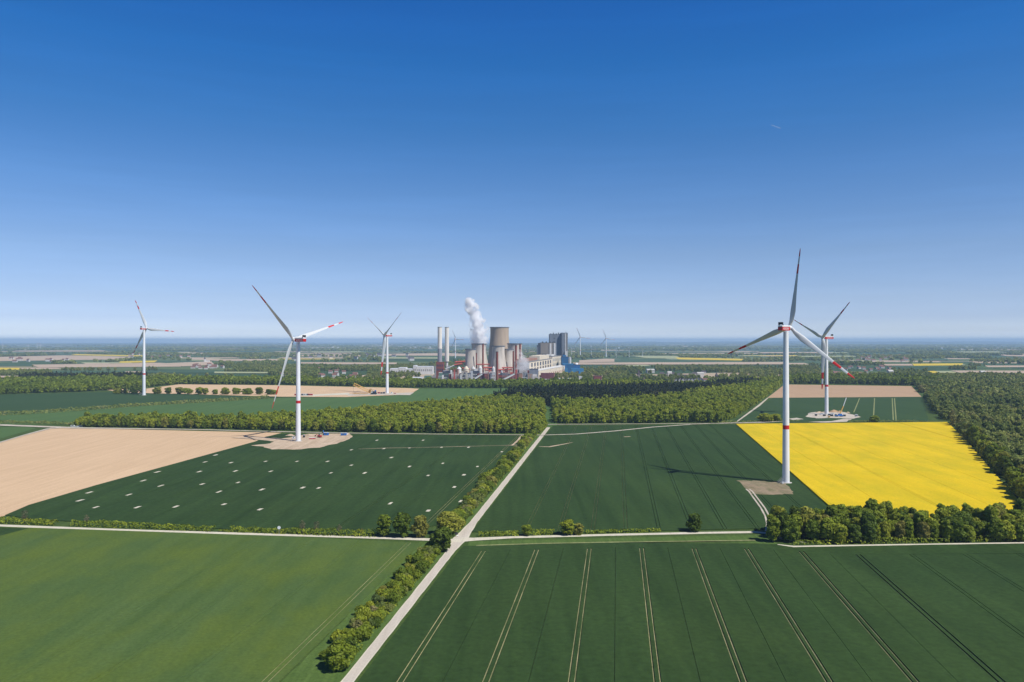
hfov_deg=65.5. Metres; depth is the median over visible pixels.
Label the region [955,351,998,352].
field
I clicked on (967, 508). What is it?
broadleaf tree
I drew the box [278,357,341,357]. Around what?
field
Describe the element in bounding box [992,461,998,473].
broadleaf tree
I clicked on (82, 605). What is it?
barley field
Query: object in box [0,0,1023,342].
sky
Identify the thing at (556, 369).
annex hall
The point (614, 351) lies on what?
field
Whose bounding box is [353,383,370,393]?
crane boom
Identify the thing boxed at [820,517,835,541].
broadleaf tree
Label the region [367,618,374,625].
shrub
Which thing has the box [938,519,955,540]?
broadleaf tree
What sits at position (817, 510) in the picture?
broadleaf tree
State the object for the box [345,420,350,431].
broadleaf tree
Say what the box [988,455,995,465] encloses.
broadleaf tree
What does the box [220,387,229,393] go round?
broadleaf tree
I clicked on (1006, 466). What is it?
broadleaf tree
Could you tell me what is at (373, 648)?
road
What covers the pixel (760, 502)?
farm track
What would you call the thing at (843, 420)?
pad
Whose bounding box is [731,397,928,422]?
wheat field
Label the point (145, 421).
broadleaf tree
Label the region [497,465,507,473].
shrub
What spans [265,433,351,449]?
pad
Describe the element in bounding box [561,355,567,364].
blue factory
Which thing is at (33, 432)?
farm track
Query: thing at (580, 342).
wind turbine
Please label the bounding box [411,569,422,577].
shrub
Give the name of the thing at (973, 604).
wheat field
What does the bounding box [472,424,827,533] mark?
wheat field
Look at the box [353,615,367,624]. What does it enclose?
shrub
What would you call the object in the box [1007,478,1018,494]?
broadleaf tree
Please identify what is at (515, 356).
flue stack
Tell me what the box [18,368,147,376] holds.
conifer wood
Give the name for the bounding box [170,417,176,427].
broadleaf tree
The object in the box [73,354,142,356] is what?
field
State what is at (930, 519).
broadleaf tree
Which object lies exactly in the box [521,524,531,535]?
broadleaf tree
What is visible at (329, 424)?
broadleaf tree
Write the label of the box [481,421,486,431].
broadleaf tree
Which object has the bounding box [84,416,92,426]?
broadleaf tree
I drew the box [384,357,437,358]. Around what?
field
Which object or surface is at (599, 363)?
field
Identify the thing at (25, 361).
field
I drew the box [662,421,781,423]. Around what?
farm track
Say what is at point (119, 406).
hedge
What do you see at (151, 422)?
broadleaf tree
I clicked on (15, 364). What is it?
field
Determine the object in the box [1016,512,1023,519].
broadleaf tree
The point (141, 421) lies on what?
broadleaf tree
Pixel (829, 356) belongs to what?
field
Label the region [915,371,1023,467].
woodland
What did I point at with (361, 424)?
broadleaf tree
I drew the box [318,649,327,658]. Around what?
shrub
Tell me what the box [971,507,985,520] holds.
broadleaf tree
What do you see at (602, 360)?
field
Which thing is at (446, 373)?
boiler plant
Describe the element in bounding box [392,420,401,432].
broadleaf tree
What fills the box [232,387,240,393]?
broadleaf tree
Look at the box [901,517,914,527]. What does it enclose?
broadleaf tree
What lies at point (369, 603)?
shrub
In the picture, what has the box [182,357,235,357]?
field
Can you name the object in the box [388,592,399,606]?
shrub
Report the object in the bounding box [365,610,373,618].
shrub
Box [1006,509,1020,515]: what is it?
broadleaf tree
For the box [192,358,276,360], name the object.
field
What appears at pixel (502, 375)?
brick hall
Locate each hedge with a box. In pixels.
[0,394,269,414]
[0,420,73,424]
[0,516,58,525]
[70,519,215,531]
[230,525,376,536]
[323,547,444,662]
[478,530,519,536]
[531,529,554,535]
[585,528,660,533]
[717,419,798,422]
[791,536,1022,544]
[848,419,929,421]
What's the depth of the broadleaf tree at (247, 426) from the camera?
900.50 m
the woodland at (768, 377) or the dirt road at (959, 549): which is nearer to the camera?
the dirt road at (959, 549)
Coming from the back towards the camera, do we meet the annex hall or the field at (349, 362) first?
the field at (349, 362)
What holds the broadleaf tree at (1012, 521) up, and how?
on the grass at (932, 417)
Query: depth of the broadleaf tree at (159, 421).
913.60 m
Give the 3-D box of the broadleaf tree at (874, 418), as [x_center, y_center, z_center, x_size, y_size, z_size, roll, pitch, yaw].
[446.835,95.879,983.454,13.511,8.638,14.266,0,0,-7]
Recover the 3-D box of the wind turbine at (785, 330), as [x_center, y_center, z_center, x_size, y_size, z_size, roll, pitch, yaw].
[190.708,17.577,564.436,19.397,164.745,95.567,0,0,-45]
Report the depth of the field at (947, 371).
2593.06 m
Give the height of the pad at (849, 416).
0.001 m
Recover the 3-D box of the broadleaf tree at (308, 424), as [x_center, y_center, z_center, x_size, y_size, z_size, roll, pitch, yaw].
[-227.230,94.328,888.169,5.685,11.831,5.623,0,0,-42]
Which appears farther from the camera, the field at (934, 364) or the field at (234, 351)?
the field at (234, 351)
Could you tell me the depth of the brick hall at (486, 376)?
1915.00 m
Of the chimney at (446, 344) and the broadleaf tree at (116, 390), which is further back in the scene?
the chimney at (446, 344)
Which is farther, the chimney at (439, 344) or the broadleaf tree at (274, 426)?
the chimney at (439, 344)
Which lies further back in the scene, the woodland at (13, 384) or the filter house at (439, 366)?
the filter house at (439, 366)
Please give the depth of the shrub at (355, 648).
253.33 m
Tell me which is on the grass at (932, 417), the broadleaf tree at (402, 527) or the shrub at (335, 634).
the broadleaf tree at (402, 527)
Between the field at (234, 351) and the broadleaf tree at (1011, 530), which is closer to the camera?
the broadleaf tree at (1011, 530)
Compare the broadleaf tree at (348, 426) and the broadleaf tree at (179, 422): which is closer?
the broadleaf tree at (348, 426)
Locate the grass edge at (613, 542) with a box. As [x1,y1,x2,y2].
[476,540,755,545]
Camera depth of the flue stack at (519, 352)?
2027.87 m
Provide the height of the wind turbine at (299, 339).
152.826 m
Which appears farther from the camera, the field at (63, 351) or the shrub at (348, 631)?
the field at (63, 351)
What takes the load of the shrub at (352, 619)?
on the verge at (311, 667)
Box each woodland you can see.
[0,343,1023,346]
[0,346,1023,352]
[0,351,1023,364]
[0,361,1023,383]
[0,373,282,393]
[79,392,547,432]
[183,374,636,387]
[542,373,782,386]
[550,377,782,422]
[789,372,947,384]
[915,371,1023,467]
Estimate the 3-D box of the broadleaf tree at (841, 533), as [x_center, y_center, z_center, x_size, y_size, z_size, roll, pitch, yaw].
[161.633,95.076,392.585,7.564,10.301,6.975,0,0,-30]
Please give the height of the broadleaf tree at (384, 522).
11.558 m
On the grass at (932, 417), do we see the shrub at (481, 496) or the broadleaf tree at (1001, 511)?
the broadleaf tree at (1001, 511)
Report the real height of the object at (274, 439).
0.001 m
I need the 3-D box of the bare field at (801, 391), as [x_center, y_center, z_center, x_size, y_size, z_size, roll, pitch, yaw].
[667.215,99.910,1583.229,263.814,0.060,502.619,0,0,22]
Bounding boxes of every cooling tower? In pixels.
[465,349,475,372]
[471,343,487,372]
[488,327,508,366]
[490,346,506,378]
[505,349,513,373]
[507,343,522,361]
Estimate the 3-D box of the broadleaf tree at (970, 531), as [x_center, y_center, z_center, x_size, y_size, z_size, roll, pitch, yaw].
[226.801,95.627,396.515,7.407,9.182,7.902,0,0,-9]
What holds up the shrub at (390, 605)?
on the verge at (311, 667)
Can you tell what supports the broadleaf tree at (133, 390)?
on the grass at (932, 417)
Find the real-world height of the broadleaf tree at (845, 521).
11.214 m
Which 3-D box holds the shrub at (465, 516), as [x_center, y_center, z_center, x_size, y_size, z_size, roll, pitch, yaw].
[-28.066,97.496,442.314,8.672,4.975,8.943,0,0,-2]
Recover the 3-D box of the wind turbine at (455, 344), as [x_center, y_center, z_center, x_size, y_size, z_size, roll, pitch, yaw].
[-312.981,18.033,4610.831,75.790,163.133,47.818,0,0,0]
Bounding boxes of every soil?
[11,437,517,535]
[264,552,398,681]
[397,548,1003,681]
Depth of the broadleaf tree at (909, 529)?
396.15 m
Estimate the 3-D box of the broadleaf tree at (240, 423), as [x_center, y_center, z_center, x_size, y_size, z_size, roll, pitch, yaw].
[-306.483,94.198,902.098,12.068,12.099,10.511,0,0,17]
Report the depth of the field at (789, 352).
6680.06 m
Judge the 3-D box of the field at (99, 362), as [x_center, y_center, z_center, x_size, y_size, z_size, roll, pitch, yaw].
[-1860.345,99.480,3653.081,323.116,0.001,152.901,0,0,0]
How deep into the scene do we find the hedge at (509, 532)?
408.27 m
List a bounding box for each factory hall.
[398,367,407,371]
[416,366,433,373]
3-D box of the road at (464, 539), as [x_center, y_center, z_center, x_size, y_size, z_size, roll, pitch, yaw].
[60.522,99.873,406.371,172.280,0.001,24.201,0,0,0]
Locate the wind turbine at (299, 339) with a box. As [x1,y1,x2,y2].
[252,285,341,441]
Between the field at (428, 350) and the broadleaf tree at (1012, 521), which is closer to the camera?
the broadleaf tree at (1012, 521)
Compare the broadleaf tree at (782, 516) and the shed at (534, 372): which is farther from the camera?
the shed at (534, 372)
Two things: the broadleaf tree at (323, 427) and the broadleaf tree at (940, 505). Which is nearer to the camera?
the broadleaf tree at (940, 505)
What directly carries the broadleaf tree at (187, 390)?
on the bare field at (286, 390)
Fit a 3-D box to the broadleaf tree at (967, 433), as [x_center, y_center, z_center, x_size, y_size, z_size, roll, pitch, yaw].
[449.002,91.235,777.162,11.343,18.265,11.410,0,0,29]
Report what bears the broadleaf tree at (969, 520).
on the grass at (932, 417)
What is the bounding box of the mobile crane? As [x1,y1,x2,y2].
[834,399,845,416]
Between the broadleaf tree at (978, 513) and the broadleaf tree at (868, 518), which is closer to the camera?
the broadleaf tree at (868, 518)
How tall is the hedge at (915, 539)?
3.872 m
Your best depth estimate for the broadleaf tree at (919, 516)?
403.65 m
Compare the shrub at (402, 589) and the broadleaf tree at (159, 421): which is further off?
the broadleaf tree at (159, 421)
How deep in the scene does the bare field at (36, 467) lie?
694.89 m
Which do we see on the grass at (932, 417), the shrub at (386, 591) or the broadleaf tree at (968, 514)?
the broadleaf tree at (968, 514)
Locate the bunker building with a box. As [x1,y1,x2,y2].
[537,343,540,354]
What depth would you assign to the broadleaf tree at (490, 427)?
861.06 m
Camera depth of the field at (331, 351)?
7318.56 m
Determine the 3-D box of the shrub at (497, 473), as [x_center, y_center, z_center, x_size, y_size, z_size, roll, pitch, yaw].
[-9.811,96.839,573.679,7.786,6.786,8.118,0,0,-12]
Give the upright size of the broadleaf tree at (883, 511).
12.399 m
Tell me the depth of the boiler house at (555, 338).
2760.00 m
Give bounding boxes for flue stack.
[482,343,483,372]
[496,351,497,379]
[512,351,513,372]
[515,345,516,368]
[519,344,520,361]
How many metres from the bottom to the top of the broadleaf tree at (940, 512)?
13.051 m
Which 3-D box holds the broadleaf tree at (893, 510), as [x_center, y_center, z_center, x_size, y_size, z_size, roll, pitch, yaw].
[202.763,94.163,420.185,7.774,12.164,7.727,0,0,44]
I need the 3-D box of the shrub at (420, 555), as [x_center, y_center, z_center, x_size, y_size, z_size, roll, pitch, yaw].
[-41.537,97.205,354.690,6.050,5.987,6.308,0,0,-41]
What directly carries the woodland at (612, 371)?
on the ground at (686, 372)
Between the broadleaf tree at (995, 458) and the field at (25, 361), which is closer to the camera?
the broadleaf tree at (995, 458)
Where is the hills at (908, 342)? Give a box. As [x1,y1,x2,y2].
[449,341,1023,343]
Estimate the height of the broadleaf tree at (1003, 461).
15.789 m
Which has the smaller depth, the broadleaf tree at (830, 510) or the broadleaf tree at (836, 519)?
the broadleaf tree at (836, 519)
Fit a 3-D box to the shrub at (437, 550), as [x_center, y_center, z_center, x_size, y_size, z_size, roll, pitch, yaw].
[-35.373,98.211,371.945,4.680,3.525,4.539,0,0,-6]
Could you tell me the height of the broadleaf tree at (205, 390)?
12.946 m
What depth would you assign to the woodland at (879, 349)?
9369.05 m
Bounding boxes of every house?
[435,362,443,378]
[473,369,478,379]
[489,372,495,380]
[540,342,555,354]
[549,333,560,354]
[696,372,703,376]
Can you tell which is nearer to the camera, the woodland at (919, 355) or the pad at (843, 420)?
the pad at (843, 420)
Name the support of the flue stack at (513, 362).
on the ground
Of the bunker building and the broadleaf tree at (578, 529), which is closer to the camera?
the broadleaf tree at (578, 529)
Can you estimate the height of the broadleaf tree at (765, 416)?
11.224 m
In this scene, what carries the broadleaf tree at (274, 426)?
on the grass at (932, 417)
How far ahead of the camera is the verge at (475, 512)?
535.95 m
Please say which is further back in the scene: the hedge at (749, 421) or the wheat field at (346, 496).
the hedge at (749, 421)
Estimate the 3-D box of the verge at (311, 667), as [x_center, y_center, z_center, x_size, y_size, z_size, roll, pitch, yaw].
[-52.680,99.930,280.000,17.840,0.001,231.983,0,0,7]
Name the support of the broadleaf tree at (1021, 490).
on the grass at (932, 417)
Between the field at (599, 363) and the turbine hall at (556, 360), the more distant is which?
the field at (599, 363)
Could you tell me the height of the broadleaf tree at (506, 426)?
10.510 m
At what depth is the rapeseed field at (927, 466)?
641.71 m
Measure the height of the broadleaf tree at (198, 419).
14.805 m
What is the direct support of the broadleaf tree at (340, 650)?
on the verge at (311, 667)
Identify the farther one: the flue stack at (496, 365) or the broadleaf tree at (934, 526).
the flue stack at (496, 365)
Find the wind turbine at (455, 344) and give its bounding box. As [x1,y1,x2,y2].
[452,333,462,357]
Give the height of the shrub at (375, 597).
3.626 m
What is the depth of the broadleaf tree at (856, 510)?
411.60 m
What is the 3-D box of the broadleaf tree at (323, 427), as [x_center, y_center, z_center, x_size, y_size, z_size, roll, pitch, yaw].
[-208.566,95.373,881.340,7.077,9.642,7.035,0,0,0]
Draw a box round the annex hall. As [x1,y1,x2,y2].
[538,365,564,376]
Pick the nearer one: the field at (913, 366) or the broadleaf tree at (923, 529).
the broadleaf tree at (923, 529)
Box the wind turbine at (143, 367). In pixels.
[133,300,173,394]
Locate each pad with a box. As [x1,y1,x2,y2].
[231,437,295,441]
[252,442,285,446]
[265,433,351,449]
[300,393,349,395]
[348,392,413,395]
[737,480,792,494]
[806,412,859,418]
[817,419,850,422]
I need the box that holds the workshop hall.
[539,373,554,378]
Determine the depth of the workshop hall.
1930.00 m
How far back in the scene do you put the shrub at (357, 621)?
274.51 m
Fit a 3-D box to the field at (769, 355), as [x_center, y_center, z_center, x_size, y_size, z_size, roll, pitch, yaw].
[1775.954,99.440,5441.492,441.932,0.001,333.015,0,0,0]
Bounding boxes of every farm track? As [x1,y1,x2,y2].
[0,424,510,434]
[0,427,68,442]
[551,424,691,434]
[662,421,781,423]
[692,398,767,424]
[746,489,766,530]
[749,489,768,513]
[777,542,1023,546]
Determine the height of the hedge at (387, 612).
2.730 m
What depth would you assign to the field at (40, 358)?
4775.92 m
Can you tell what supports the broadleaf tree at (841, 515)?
on the grass at (932, 417)
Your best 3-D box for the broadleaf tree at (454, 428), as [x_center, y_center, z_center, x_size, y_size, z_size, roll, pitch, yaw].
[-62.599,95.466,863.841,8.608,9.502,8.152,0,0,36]
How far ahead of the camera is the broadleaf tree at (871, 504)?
424.76 m
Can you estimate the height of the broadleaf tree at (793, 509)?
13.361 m
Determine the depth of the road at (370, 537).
413.22 m
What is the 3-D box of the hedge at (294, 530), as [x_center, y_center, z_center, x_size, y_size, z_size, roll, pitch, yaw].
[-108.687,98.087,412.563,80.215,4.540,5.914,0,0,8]
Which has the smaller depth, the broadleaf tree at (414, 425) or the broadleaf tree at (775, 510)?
the broadleaf tree at (775, 510)
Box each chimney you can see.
[438,327,441,361]
[445,327,448,369]
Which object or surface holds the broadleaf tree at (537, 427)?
on the verge at (475, 512)
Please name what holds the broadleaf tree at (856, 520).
on the grass at (932, 417)
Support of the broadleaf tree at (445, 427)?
on the grass at (932, 417)
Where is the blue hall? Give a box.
[562,364,573,372]
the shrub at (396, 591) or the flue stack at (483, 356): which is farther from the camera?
the flue stack at (483, 356)
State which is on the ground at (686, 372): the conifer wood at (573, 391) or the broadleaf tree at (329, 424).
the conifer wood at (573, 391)
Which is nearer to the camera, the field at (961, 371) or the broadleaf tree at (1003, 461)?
the broadleaf tree at (1003, 461)
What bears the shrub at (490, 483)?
on the verge at (475, 512)
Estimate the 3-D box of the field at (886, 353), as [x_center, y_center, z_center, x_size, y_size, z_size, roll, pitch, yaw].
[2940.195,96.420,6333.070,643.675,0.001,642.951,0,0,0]
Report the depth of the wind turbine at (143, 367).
1462.72 m
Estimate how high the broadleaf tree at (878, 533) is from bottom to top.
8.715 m
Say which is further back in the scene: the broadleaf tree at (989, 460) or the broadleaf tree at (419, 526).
the broadleaf tree at (989, 460)
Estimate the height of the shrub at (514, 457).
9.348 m
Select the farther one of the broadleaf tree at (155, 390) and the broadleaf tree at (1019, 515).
the broadleaf tree at (155, 390)
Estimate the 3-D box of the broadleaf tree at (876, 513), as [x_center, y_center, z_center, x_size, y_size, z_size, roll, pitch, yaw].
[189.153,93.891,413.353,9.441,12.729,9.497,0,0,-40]
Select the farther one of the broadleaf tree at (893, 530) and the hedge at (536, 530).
the hedge at (536, 530)
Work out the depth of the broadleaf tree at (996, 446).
678.19 m
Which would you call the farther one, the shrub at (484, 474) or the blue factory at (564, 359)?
the blue factory at (564, 359)
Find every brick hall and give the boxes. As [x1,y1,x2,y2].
[477,373,488,379]
[498,372,515,378]
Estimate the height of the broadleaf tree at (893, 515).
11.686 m
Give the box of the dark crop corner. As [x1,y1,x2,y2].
[0,527,27,535]
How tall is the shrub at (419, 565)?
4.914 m
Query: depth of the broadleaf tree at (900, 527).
396.86 m
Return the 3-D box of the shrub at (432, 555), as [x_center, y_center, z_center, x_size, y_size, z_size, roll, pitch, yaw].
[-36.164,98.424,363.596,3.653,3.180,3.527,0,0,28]
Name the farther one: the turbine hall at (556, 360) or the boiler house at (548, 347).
the boiler house at (548, 347)
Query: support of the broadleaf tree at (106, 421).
on the grass at (932, 417)
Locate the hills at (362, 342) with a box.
[234,342,475,342]
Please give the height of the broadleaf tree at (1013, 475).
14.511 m
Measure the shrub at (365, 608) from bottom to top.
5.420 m
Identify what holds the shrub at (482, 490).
on the verge at (475, 512)
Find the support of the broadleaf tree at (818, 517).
on the grass at (932, 417)
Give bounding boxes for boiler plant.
[442,370,450,378]
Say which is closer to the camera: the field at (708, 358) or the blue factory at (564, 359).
the blue factory at (564, 359)
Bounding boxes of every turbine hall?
[514,355,551,373]
[546,354,560,365]
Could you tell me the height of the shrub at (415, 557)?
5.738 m
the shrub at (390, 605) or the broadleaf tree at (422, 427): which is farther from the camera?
the broadleaf tree at (422, 427)
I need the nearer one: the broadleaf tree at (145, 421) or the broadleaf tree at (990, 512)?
the broadleaf tree at (990, 512)
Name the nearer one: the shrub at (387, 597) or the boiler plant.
the shrub at (387, 597)
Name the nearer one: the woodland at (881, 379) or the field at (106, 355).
the woodland at (881, 379)
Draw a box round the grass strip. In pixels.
[468,535,776,545]
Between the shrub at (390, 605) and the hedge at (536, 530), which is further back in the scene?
the hedge at (536, 530)
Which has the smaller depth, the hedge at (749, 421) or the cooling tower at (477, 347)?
the hedge at (749, 421)
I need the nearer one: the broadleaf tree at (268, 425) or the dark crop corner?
the dark crop corner
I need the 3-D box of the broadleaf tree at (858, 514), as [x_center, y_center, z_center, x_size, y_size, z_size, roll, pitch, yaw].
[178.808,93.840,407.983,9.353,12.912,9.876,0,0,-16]
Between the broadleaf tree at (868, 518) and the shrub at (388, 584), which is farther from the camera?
the broadleaf tree at (868, 518)
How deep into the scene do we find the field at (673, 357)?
5059.39 m
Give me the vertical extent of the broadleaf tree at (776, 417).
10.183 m
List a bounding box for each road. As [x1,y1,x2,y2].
[0,524,461,541]
[342,427,549,681]
[462,531,804,542]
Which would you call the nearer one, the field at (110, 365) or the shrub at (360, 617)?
the shrub at (360, 617)
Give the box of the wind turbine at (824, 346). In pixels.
[795,302,849,414]
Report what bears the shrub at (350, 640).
on the verge at (311, 667)
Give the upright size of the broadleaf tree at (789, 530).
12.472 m
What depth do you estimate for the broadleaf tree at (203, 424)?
909.26 m
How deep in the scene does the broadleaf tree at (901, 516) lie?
406.96 m
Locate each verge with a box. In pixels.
[282,542,450,681]
[452,428,545,535]
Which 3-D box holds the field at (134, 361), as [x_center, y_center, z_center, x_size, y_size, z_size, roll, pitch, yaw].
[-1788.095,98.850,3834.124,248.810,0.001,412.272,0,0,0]
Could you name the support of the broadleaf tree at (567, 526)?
on the grass at (932, 417)
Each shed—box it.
[529,369,537,378]
[571,368,583,373]
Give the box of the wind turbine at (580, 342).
[575,329,584,354]
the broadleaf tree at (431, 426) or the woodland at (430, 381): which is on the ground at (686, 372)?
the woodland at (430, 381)
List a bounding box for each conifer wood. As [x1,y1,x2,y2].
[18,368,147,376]
[493,376,760,404]
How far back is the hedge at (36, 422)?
960.13 m
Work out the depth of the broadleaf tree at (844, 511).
415.07 m
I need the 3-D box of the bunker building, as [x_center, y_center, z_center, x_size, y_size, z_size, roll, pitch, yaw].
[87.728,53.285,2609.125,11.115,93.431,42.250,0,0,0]
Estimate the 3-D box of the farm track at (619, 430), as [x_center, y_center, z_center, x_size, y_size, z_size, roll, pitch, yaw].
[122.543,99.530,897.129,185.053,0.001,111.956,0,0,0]
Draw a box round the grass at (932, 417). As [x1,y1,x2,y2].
[0,383,1023,681]
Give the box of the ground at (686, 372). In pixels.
[0,343,1023,382]
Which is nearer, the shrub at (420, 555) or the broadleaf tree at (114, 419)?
the shrub at (420, 555)
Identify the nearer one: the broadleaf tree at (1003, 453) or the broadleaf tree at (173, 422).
the broadleaf tree at (1003, 453)
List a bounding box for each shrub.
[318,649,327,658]
[329,629,344,641]
[338,634,348,638]
[342,628,355,636]
[344,636,358,644]
[349,617,355,627]
[351,619,362,627]
[351,645,358,652]
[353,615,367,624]
[354,609,364,619]
[354,626,371,641]
[360,605,370,613]
[360,623,373,635]
[365,600,374,606]
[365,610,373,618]
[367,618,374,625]
[369,605,378,610]
[371,594,380,602]
[371,616,380,627]
[372,610,382,618]
[375,588,383,594]
[377,602,385,607]
[382,588,391,593]
[384,603,394,611]
[385,582,391,587]
[386,593,394,603]
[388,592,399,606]
[390,588,401,600]
[391,581,404,587]
[395,567,406,573]
[395,573,406,581]
[397,585,407,596]
[402,577,413,590]
[405,554,412,563]
[411,554,421,563]
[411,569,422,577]
[414,553,425,562]
[415,562,426,573]
[429,553,436,559]
[433,548,440,554]
[458,512,468,519]
[464,506,473,515]
[466,497,475,507]
[476,484,489,490]
[476,488,486,496]
[477,492,484,501]
[478,472,489,479]
[485,475,497,484]
[485,480,495,488]
[494,471,502,479]
[495,468,504,475]
[496,459,505,465]
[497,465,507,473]
[505,453,517,463]
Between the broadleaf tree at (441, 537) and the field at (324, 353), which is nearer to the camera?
the broadleaf tree at (441, 537)
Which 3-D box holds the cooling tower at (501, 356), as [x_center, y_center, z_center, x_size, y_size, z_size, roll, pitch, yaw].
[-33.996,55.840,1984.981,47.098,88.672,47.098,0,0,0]
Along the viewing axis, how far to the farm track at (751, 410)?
1149.26 m
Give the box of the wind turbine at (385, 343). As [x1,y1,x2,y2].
[377,313,400,392]
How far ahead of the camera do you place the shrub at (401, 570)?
332.75 m
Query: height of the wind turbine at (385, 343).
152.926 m
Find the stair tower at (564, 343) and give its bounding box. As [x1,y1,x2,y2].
[561,333,567,355]
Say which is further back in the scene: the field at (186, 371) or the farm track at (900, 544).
the field at (186, 371)
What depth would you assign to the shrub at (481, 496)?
494.24 m
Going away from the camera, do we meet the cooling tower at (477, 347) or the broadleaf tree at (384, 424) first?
the broadleaf tree at (384, 424)
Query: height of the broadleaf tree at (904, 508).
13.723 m
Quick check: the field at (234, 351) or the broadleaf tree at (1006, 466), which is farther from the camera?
the field at (234, 351)
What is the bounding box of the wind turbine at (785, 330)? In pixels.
[728,248,853,483]
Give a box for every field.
[0,355,129,360]
[0,364,31,365]
[0,389,556,426]
[0,392,277,413]
[0,427,34,438]
[0,428,278,516]
[0,527,421,681]
[2,361,48,361]
[5,434,521,535]
[20,350,102,351]
[21,368,59,368]
[34,363,180,366]
[52,370,223,372]
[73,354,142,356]
[81,362,118,362]
[119,361,155,362]
[128,384,417,396]
[156,360,203,362]
[160,361,212,365]
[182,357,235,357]
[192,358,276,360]
[196,351,272,351]
[214,372,267,372]
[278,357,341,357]
[300,353,350,353]
[301,362,396,363]
[307,351,359,352]
[358,547,1023,681]
[384,353,464,355]
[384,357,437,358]
[411,350,451,350]
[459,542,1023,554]
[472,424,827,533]
[578,362,782,364]
[579,359,613,361]
[581,351,647,351]
[614,359,716,361]
[636,356,677,358]
[665,353,765,353]
[675,357,742,359]
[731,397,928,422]
[736,422,1017,533]
[744,355,797,355]
[758,352,830,352]
[765,361,820,362]
[768,385,920,397]
[802,356,855,356]
[859,353,910,353]
[884,364,912,365]
[891,366,947,366]
[913,363,962,365]
[923,358,947,360]
[937,371,958,372]
[951,370,1023,372]
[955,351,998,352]
[985,365,1023,366]
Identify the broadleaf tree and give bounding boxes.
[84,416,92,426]
[97,418,103,426]
[103,417,108,426]
[110,415,117,426]
[112,388,122,393]
[121,416,126,425]
[125,416,134,426]
[129,387,138,393]
[139,417,142,426]
[142,416,149,427]
[148,419,154,427]
[152,387,161,393]
[156,418,162,427]
[161,416,168,426]
[164,387,171,393]
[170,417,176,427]
[175,387,182,393]
[177,420,182,427]
[181,388,192,393]
[187,420,192,427]
[195,387,203,393]
[195,416,201,427]
[200,421,206,427]
[202,388,208,393]
[217,422,222,427]
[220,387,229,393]
[222,418,227,428]
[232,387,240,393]
[236,419,245,428]
[240,388,253,393]
[245,421,249,428]
[249,417,255,428]
[255,387,263,393]
[264,419,271,429]
[271,422,277,429]
[306,420,310,429]
[312,421,317,429]
[320,423,326,430]
[325,419,334,429]
[325,638,354,670]
[333,423,337,430]
[340,422,345,431]
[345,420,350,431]
[356,420,365,430]
[369,419,377,431]
[376,514,391,536]
[381,421,389,431]
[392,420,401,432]
[392,512,411,536]
[410,515,428,536]
[412,419,416,432]
[419,424,424,431]
[426,422,431,432]
[428,526,452,549]
[429,423,436,431]
[436,422,441,431]
[436,511,463,531]
[442,424,448,432]
[451,425,457,432]
[468,421,474,432]
[475,419,482,432]
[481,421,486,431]
[488,423,492,432]
[502,424,509,432]
[510,423,515,432]
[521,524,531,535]
[533,424,540,432]
[559,519,574,534]
[574,523,583,535]
[685,513,701,531]
[755,413,773,420]
[766,514,780,541]
[770,414,781,420]
[770,505,785,516]
[776,511,788,538]
[781,517,800,541]
[788,505,800,514]
[790,514,802,539]
[798,506,814,538]
[804,519,821,540]
[812,513,822,537]
[813,508,821,514]
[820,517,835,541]
[824,504,837,516]
[829,516,840,523]
[833,513,845,519]
[833,523,847,543]
[836,504,848,511]
[837,509,848,518]
[841,519,850,540]
[846,505,853,512]
[846,523,862,542]
[851,508,862,517]
[851,517,861,528]
[852,512,861,517]
[860,511,877,532]
[862,523,876,541]
[863,498,878,510]
[869,415,880,421]
[870,510,887,520]
[875,524,880,539]
[876,518,891,531]
[878,521,890,540]
[879,501,892,520]
[879,508,886,517]
[887,508,898,519]
[887,519,895,536]
[890,512,899,520]
[893,520,905,539]
[897,510,909,517]
[898,514,908,520]
[899,505,909,515]
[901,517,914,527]
[904,521,913,540]
[907,507,916,514]
[912,510,927,536]
[917,521,930,539]
[927,517,939,535]
[929,521,938,539]
[930,513,940,522]
[934,508,948,518]
[936,503,945,509]
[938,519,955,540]
[939,516,953,524]
[943,505,958,515]
[949,516,966,541]
[952,511,969,526]
[960,511,972,517]
[961,502,973,513]
[961,524,976,541]
[965,425,974,441]
[967,517,975,530]
[969,425,980,439]
[970,436,977,445]
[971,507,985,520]
[972,520,986,537]
[975,441,985,451]
[980,441,993,452]
[982,445,994,459]
[982,505,998,521]
[985,517,1008,539]
[986,453,991,463]
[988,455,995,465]
[990,442,999,449]
[991,452,999,466]
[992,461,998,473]
[993,505,1006,519]
[996,456,1010,473]
[998,451,1009,456]
[1000,513,1016,519]
[1001,520,1016,540]
[1002,462,1015,474]
[1003,471,1008,482]
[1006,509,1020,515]
[1007,471,1020,485]
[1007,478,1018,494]
[1007,519,1015,539]
[1012,497,1023,509]
[1014,522,1023,541]
[1015,477,1023,495]
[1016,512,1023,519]
[1018,464,1023,473]
[1019,481,1023,498]
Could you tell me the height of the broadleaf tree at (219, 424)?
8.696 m
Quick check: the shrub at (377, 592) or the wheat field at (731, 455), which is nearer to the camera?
the shrub at (377, 592)
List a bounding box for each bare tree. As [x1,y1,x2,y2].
[21,510,27,523]
[314,521,319,529]

